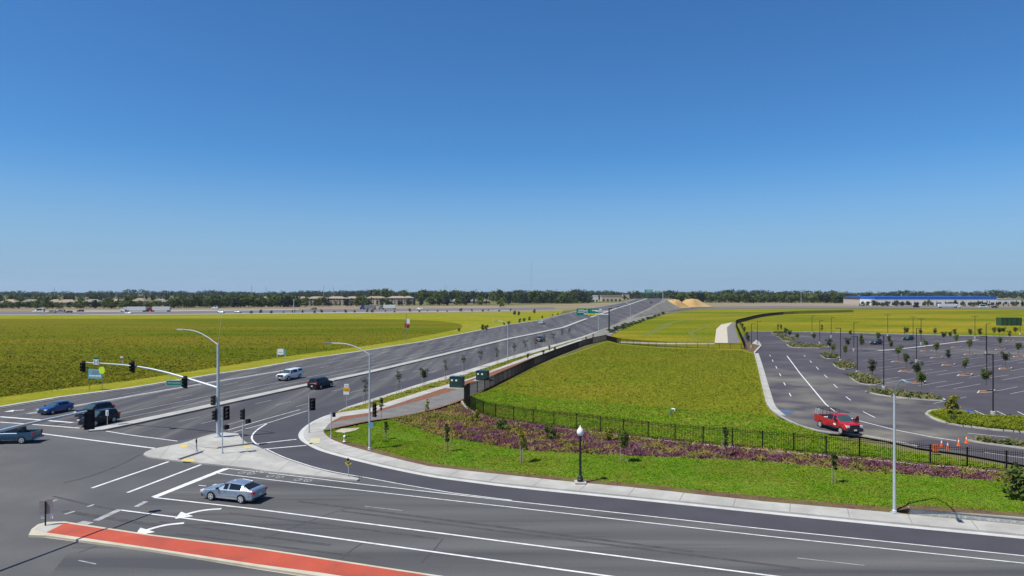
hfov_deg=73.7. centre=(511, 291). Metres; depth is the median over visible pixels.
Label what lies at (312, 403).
signal post
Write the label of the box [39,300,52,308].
leafy tree
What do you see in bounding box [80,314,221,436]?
signal pole
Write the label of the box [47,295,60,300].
conifer
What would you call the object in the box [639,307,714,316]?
ramp
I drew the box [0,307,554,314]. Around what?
freeway
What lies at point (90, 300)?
house
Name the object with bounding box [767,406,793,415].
wet patch
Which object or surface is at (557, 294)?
tall tree
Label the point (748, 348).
bare earth
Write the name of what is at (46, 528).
median nose
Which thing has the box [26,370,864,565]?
worn road markings
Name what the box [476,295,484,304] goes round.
leafy tree
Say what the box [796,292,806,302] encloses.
leafy tree
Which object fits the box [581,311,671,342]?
gravel verge
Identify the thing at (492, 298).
tall tree
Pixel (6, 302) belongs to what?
leafy tree
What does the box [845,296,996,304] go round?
warehouse
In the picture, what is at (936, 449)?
channelizer post
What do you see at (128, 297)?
conifer
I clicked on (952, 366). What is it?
parking markings
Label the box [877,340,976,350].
pavement
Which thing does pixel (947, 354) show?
young tree
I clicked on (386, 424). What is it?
young tree
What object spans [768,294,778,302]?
leafy tree
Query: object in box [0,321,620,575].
road
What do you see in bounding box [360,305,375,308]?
semi truck
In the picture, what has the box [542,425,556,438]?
shrub
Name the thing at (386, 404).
pavement
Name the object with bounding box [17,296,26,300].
conifer
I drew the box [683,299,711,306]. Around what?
sand mound
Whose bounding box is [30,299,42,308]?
leafy tree
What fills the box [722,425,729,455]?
young tree
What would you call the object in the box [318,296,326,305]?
leafy tree
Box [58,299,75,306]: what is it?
house
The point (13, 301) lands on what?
house
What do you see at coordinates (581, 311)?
overhead sign
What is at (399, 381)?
young tree
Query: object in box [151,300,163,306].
leafy tree
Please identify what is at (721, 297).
leafy tree
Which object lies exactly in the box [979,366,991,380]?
young tree
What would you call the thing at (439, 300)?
leafy tree
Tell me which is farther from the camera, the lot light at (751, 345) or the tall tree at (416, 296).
the tall tree at (416, 296)
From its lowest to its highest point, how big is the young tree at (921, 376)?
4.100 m
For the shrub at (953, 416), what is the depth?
85.07 m
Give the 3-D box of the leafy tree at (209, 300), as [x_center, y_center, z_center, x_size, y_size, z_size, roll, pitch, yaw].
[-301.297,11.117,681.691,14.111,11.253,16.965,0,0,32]
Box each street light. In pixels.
[324,342,376,449]
[502,321,507,359]
[890,379,911,513]
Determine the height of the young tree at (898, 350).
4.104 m
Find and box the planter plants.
[772,331,1023,446]
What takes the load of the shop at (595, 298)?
on the ground at (924, 451)
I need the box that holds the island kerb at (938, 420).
[925,409,1023,432]
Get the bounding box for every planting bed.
[869,391,941,399]
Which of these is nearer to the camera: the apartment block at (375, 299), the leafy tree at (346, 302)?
the leafy tree at (346, 302)
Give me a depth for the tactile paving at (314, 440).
74.72 m
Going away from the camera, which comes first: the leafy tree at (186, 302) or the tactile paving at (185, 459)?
the tactile paving at (185, 459)
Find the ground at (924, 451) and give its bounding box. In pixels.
[2,293,1023,538]
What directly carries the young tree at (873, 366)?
on the planting bed
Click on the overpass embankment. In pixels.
(664, 305)
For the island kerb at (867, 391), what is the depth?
104.25 m
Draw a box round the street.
[50,468,1023,575]
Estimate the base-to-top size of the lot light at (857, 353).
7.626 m
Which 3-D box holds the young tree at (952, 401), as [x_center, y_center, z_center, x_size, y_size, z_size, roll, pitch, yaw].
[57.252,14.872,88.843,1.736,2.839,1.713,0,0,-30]
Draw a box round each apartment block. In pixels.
[308,296,327,305]
[329,296,345,304]
[345,296,361,304]
[367,296,386,304]
[387,296,406,304]
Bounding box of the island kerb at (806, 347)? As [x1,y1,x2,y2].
[786,344,829,347]
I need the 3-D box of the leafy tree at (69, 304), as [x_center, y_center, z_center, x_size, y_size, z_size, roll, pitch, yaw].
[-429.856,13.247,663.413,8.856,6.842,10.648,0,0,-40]
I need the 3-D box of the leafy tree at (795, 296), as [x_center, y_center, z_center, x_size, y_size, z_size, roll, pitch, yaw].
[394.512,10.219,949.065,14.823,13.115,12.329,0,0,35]
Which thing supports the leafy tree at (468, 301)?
on the ground at (924, 451)
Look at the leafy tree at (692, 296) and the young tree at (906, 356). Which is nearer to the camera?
the young tree at (906, 356)
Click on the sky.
(854, 146)
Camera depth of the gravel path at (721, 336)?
260.30 m
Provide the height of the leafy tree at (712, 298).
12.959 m
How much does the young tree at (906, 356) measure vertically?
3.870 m
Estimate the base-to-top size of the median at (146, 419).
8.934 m
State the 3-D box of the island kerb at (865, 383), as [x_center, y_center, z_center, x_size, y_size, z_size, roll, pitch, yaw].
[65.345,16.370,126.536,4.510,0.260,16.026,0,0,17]
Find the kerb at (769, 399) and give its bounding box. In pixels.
[753,345,916,447]
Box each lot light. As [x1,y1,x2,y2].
[750,324,752,347]
[839,328,841,360]
[852,336,858,371]
[876,335,885,389]
[915,328,921,362]
[980,336,988,376]
[984,354,995,414]
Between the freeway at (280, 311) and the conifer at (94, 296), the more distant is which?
the conifer at (94, 296)
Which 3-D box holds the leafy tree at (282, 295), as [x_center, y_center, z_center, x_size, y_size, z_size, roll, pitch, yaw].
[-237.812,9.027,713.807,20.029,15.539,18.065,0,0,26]
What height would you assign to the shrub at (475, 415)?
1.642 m
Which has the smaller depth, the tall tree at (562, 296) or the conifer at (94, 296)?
the conifer at (94, 296)
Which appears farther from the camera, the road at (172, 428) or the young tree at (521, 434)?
the road at (172, 428)
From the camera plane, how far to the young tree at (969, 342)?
176.10 m
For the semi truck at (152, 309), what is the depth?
551.58 m
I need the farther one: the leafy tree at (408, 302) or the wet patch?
the leafy tree at (408, 302)
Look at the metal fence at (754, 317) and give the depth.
449.99 m
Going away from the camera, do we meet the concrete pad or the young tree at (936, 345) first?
the concrete pad
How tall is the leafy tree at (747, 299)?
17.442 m
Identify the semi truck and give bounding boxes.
[120,307,146,311]
[146,307,170,311]
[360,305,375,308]
[378,305,395,308]
[938,304,960,307]
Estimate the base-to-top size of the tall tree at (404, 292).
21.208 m
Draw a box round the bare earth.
[742,342,759,351]
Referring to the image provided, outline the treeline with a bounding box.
[0,288,1023,299]
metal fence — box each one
[464,335,606,402]
[464,391,1023,470]
[607,335,741,348]
[736,310,852,347]
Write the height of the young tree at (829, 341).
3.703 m
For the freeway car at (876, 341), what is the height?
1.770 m
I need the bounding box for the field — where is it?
[0,319,462,396]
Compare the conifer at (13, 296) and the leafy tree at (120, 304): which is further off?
the conifer at (13, 296)
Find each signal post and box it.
[221,406,229,453]
[240,409,250,442]
[308,396,315,432]
[330,412,335,437]
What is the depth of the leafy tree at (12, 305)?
642.75 m
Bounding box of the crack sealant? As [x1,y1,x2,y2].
[78,507,442,562]
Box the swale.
[643,313,746,341]
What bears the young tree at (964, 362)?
on the tree pit
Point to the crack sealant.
(322, 516)
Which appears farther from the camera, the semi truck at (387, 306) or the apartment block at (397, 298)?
the apartment block at (397, 298)
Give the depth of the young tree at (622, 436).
64.05 m
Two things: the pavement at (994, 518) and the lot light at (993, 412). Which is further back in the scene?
the lot light at (993, 412)
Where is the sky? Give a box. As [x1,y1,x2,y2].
[0,0,1023,292]
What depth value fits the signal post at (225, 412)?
68.81 m
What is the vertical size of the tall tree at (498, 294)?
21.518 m
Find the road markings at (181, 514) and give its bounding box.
[1,300,1023,575]
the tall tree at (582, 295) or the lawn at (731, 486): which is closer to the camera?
the lawn at (731, 486)
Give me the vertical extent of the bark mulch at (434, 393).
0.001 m
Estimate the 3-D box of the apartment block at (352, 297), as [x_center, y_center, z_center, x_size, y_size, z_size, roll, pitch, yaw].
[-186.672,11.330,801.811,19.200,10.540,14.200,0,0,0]
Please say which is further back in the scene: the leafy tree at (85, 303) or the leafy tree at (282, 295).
the leafy tree at (282, 295)
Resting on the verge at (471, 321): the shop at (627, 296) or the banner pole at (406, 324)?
the banner pole at (406, 324)
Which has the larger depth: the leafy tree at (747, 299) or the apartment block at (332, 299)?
the leafy tree at (747, 299)
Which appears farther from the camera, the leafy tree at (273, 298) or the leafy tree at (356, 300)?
the leafy tree at (356, 300)
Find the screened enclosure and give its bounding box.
[996,317,1021,325]
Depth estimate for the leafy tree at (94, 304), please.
650.03 m
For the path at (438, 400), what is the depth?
96.81 m
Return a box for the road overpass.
[544,298,666,320]
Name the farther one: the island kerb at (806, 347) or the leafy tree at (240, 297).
the leafy tree at (240, 297)
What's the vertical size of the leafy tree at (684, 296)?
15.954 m
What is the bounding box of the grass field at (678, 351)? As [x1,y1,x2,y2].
[489,341,797,425]
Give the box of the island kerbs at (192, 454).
[178,442,253,459]
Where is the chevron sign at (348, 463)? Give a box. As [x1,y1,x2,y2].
[345,458,351,475]
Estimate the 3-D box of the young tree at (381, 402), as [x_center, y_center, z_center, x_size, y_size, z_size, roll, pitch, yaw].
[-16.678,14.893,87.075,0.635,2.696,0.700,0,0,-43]
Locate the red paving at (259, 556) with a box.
[47,523,428,575]
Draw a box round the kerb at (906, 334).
[754,331,1023,336]
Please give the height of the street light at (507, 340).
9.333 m
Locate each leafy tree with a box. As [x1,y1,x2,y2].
[2,300,11,307]
[8,303,17,308]
[15,301,24,308]
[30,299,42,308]
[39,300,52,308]
[49,301,58,307]
[56,302,64,308]
[64,301,73,307]
[72,301,83,307]
[81,301,89,308]
[90,298,100,308]
[102,299,117,308]
[118,300,131,307]
[122,299,137,306]
[136,300,145,306]
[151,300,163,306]
[165,300,176,307]
[174,297,182,307]
[182,297,189,307]
[188,295,202,307]
[202,297,216,306]
[211,298,228,307]
[225,293,234,297]
[228,296,240,306]
[233,294,248,306]
[241,294,257,306]
[252,298,263,306]
[258,298,267,306]
[265,297,273,306]
[268,295,284,305]
[275,292,291,306]
[275,295,296,306]
[293,297,302,306]
[301,297,308,306]
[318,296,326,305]
[343,297,352,305]
[353,296,359,305]
[357,296,367,305]
[364,299,371,304]
[379,298,385,304]
[406,297,411,305]
[416,295,423,305]
[425,296,435,304]
[435,297,444,305]
[442,293,451,304]
[454,294,466,304]
[461,296,470,304]
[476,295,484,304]
[496,300,504,306]
[674,292,690,301]
[688,293,697,298]
[697,291,706,301]
[707,295,715,302]
[716,293,726,301]
[720,293,734,301]
[732,294,743,302]
[742,292,753,302]
[749,295,760,302]
[760,294,768,302]
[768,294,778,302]
[777,294,786,302]
[784,295,794,302]
[791,294,800,302]
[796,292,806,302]
[808,294,819,302]
[810,292,824,302]
[820,293,832,302]
[830,295,839,302]
[834,291,846,302]
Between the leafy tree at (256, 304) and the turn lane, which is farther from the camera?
the leafy tree at (256, 304)
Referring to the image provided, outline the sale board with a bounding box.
[277,349,285,358]
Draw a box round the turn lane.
[253,363,1023,554]
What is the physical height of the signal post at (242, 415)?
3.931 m
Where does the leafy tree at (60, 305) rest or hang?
on the roadside dirt at (560, 307)
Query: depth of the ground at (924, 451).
209.20 m
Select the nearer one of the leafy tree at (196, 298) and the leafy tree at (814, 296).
the leafy tree at (196, 298)
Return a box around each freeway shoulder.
[32,309,298,311]
[36,310,511,314]
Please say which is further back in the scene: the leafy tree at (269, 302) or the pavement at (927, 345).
the leafy tree at (269, 302)
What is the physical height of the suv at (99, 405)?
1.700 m
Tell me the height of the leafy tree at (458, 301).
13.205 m
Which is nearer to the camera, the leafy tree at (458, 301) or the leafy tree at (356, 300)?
the leafy tree at (356, 300)
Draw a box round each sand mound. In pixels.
[668,299,690,307]
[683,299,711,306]
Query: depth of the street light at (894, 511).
50.19 m
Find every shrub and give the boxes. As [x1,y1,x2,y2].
[469,410,480,421]
[496,419,508,429]
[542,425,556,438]
[603,426,615,439]
[949,413,957,419]
[1000,461,1023,499]
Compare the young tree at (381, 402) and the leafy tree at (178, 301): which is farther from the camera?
the leafy tree at (178, 301)
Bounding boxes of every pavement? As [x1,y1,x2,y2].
[303,414,1023,535]
[332,339,580,420]
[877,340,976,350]
[908,506,1023,524]
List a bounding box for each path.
[325,356,544,429]
[619,342,714,343]
[715,322,731,342]
[727,322,739,342]
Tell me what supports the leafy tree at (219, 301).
on the roadside dirt at (560, 307)
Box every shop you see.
[590,295,598,301]
[600,295,621,300]
[622,294,628,299]
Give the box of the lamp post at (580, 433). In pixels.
[574,425,585,483]
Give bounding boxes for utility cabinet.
[446,376,464,388]
[473,370,490,381]
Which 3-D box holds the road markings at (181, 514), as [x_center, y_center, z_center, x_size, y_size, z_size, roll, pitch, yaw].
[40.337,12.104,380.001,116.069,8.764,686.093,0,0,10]
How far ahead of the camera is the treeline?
1546.76 m
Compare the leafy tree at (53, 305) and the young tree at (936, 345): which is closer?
the young tree at (936, 345)
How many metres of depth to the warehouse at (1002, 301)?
849.92 m
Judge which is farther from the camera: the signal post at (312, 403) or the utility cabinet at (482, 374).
the utility cabinet at (482, 374)
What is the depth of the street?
44.81 m
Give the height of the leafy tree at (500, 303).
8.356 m
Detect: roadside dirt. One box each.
[0,302,619,314]
[703,302,1022,306]
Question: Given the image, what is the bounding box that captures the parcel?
[475,340,1000,470]
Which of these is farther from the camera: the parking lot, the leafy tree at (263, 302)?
the leafy tree at (263, 302)
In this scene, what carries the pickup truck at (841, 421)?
on the parking lot
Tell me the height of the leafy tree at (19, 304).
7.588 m
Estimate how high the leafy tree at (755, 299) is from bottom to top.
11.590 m
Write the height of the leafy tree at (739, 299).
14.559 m
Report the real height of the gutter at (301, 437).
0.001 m
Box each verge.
[0,310,563,405]
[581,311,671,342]
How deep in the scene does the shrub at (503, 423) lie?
77.88 m
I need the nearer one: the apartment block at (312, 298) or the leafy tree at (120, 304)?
the leafy tree at (120, 304)
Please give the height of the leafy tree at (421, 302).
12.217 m
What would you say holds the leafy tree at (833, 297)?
on the roadside dirt at (720, 304)
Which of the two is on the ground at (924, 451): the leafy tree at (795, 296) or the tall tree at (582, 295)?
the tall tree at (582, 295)
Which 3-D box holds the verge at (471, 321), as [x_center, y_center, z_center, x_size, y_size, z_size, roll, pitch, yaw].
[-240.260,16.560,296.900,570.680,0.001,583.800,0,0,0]
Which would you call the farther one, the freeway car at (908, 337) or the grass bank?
the freeway car at (908, 337)
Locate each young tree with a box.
[362,378,370,402]
[379,397,383,417]
[384,421,388,438]
[396,369,401,393]
[418,368,428,377]
[424,399,429,417]
[442,360,447,378]
[444,424,449,450]
[517,425,527,463]
[618,428,629,462]
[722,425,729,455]
[825,338,832,351]
[830,452,837,482]
[842,345,847,359]
[867,359,877,378]
[894,344,903,353]
[903,353,909,361]
[909,361,923,382]
[915,371,927,392]
[933,342,939,356]
[944,395,960,412]
[945,349,950,357]
[961,358,969,367]
[966,339,972,353]
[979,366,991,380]
[999,350,1011,367]
[1015,342,1021,355]
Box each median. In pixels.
[29,521,439,575]
[88,298,646,431]
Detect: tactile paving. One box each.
[180,444,249,461]
[308,438,319,442]
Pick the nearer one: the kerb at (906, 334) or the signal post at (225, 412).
the signal post at (225, 412)
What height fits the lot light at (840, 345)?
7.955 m
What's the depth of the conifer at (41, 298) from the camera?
764.47 m
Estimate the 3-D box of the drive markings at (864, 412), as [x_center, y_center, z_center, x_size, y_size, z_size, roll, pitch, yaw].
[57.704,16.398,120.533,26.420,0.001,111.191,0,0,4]
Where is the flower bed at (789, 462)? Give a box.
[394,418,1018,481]
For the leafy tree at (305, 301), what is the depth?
716.91 m
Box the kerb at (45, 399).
[0,321,533,407]
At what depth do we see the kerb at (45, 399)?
133.52 m
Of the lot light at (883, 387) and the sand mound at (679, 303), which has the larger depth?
the sand mound at (679, 303)
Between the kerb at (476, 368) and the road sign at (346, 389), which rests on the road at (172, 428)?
the kerb at (476, 368)
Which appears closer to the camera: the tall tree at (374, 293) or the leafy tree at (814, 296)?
the leafy tree at (814, 296)
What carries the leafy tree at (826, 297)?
on the roadside dirt at (720, 304)
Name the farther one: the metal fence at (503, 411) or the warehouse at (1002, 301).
the warehouse at (1002, 301)
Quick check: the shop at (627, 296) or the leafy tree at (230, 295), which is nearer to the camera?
the leafy tree at (230, 295)
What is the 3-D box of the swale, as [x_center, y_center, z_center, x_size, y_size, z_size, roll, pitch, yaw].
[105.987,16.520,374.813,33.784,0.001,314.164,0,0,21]
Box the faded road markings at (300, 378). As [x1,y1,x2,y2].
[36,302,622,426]
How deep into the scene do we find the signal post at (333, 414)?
76.03 m
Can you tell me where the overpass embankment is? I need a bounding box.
[536,298,679,320]
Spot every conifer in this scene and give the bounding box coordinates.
[6,293,17,299]
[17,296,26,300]
[32,295,45,300]
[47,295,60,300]
[86,294,102,300]
[123,294,132,300]
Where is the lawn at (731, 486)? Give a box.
[328,420,1023,511]
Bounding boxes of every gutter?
[43,537,300,575]
[298,414,1023,538]
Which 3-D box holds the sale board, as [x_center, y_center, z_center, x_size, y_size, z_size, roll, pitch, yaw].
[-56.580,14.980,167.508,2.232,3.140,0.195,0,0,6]
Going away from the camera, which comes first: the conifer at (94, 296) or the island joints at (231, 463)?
the island joints at (231, 463)
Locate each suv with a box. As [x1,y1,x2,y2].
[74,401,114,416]
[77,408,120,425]
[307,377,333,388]
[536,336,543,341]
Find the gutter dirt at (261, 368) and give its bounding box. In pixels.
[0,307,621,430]
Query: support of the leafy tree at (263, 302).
on the roadside dirt at (560, 307)
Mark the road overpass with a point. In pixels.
(636, 308)
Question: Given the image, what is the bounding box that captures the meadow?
[611,309,1023,348]
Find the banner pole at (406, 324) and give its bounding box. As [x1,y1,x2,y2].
[404,314,409,341]
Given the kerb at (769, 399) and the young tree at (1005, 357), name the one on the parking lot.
the kerb at (769, 399)
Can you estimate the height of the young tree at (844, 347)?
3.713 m
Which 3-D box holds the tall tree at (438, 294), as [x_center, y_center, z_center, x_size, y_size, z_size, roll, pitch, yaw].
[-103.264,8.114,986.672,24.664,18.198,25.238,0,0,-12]
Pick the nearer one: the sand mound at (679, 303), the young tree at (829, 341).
the young tree at (829, 341)
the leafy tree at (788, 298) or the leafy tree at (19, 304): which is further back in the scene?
the leafy tree at (788, 298)
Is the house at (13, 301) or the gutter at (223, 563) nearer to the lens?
the gutter at (223, 563)
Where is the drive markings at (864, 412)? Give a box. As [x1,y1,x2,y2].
[772,356,1023,457]
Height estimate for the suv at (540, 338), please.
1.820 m
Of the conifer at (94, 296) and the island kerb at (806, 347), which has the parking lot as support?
the island kerb at (806, 347)
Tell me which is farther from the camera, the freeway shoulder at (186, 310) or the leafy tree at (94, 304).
the leafy tree at (94, 304)
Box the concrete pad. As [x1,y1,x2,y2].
[335,428,358,432]
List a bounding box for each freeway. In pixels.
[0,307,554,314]
[693,306,1023,308]
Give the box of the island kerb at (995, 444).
[967,439,1023,448]
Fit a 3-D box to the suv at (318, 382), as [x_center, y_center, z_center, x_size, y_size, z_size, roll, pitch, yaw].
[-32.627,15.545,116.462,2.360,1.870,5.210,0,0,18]
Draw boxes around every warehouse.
[843,297,859,304]
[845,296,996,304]
[996,298,1020,303]
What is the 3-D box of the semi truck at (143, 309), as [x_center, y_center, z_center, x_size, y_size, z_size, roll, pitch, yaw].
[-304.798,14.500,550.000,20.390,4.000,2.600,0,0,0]
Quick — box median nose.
[34,523,61,531]
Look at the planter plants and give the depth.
120.56 m
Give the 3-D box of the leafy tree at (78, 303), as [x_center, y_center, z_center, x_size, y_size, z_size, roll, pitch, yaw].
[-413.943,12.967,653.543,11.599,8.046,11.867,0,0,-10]
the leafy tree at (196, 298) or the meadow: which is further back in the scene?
the leafy tree at (196, 298)
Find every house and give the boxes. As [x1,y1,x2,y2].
[0,299,18,306]
[21,299,43,305]
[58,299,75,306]
[83,299,101,304]
[133,298,148,306]
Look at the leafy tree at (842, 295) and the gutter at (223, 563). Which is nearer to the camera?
the gutter at (223, 563)
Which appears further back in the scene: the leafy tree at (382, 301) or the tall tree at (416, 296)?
the tall tree at (416, 296)
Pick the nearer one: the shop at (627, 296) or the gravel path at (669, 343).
the gravel path at (669, 343)
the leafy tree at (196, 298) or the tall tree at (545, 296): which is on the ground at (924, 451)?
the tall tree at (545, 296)
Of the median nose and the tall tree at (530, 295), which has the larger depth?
the tall tree at (530, 295)
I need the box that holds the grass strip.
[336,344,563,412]
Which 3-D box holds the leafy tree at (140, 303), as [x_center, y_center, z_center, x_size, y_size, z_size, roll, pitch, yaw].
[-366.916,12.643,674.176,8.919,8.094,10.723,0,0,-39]
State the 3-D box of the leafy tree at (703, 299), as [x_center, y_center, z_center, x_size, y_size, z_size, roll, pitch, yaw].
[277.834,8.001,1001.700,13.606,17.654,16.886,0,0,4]
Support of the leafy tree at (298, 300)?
on the roadside dirt at (560, 307)
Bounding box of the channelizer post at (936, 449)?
[931,444,939,452]
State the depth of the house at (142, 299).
742.52 m
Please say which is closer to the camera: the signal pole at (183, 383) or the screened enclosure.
the signal pole at (183, 383)
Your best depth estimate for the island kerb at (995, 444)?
72.54 m
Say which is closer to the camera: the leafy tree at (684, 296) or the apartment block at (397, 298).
the apartment block at (397, 298)
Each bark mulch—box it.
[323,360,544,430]
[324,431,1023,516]
[330,353,544,423]
[883,507,909,513]
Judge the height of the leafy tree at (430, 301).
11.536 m
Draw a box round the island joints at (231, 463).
[160,442,320,472]
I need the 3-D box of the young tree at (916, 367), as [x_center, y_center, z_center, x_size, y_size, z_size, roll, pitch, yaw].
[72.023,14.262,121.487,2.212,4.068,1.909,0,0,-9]
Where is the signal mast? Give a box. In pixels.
[0,410,94,431]
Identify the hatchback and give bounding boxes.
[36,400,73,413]
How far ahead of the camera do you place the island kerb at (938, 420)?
82.19 m
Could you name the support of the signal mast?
on the road at (33, 473)
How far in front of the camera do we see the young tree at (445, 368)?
126.57 m
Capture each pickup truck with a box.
[0,425,43,443]
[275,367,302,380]
[814,406,862,433]
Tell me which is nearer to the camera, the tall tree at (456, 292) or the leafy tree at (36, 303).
the leafy tree at (36, 303)
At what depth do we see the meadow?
360.75 m
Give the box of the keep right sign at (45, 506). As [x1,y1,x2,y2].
[39,499,52,525]
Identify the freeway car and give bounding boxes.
[34,308,44,311]
[870,339,882,344]
[903,335,913,339]
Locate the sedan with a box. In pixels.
[200,479,267,503]
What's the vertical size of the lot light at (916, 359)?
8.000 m
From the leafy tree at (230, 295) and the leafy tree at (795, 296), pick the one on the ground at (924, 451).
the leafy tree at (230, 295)
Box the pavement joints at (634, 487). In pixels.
[313,429,978,529]
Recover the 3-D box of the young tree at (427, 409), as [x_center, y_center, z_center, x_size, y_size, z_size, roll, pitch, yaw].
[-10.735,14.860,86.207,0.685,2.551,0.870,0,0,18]
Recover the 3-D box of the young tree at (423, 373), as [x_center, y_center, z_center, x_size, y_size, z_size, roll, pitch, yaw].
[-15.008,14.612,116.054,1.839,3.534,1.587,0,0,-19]
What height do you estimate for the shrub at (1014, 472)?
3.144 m
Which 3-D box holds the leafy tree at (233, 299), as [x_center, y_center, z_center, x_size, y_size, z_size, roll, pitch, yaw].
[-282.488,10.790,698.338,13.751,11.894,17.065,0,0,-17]
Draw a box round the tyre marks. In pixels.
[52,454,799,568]
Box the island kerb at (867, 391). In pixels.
[865,390,945,400]
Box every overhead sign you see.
[577,308,609,330]
[645,290,662,293]
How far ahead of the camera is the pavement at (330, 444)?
54.63 m
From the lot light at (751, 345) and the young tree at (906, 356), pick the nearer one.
the young tree at (906, 356)
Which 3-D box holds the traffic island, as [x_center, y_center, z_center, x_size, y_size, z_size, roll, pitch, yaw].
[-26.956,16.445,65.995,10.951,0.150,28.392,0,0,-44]
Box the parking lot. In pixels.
[743,331,1023,464]
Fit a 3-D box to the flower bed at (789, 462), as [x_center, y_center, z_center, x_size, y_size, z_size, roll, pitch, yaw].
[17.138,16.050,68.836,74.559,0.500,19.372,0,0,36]
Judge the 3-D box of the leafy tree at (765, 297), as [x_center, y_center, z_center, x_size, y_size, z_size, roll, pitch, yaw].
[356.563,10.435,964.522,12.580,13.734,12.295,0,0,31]
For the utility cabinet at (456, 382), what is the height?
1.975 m
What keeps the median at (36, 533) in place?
on the street
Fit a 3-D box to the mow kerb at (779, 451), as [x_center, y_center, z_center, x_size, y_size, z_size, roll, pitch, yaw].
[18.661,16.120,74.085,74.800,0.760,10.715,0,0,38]
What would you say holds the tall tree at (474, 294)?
on the ground at (924, 451)
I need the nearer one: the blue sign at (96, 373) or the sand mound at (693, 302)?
the blue sign at (96, 373)
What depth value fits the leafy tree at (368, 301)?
752.86 m
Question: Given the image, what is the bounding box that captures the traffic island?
[143,432,358,480]
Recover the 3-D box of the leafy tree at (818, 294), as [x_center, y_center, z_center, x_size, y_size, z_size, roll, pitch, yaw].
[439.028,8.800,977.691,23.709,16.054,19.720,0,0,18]
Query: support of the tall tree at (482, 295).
on the ground at (924, 451)
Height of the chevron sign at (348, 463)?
1.657 m
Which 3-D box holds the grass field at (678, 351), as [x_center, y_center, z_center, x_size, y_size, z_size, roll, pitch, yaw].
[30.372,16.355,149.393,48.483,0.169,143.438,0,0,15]
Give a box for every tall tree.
[372,289,379,295]
[378,288,391,297]
[399,290,409,296]
[414,289,424,299]
[418,289,433,300]
[432,291,444,298]
[448,292,455,299]
[452,288,460,297]
[469,289,480,299]
[477,291,485,297]
[489,291,495,301]
[494,289,502,301]
[527,290,542,302]
[540,291,550,302]
[552,291,565,302]
[556,291,569,302]
[571,291,579,301]
[576,292,589,302]
[634,291,641,298]
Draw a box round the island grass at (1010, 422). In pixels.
[922,407,1023,430]
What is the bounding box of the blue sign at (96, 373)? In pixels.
[88,367,104,389]
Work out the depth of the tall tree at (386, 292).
999.28 m
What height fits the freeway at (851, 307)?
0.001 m
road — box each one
[0,321,619,440]
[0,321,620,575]
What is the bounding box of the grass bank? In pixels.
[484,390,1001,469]
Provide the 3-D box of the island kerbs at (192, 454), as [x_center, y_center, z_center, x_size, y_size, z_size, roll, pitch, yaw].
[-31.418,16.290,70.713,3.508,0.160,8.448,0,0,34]
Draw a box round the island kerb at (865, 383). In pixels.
[850,377,881,384]
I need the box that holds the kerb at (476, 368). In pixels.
[338,329,602,411]
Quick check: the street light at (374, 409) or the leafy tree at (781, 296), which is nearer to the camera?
the street light at (374, 409)
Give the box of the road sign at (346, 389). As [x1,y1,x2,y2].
[343,384,349,406]
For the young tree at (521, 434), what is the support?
on the lawn at (731, 486)
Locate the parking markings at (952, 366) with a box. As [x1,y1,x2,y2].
[867,338,1023,402]
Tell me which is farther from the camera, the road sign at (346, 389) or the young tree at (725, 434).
the road sign at (346, 389)
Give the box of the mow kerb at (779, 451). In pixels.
[461,401,1005,472]
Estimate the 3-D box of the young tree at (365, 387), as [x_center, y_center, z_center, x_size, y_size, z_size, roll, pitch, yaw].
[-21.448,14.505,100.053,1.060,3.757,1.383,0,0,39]

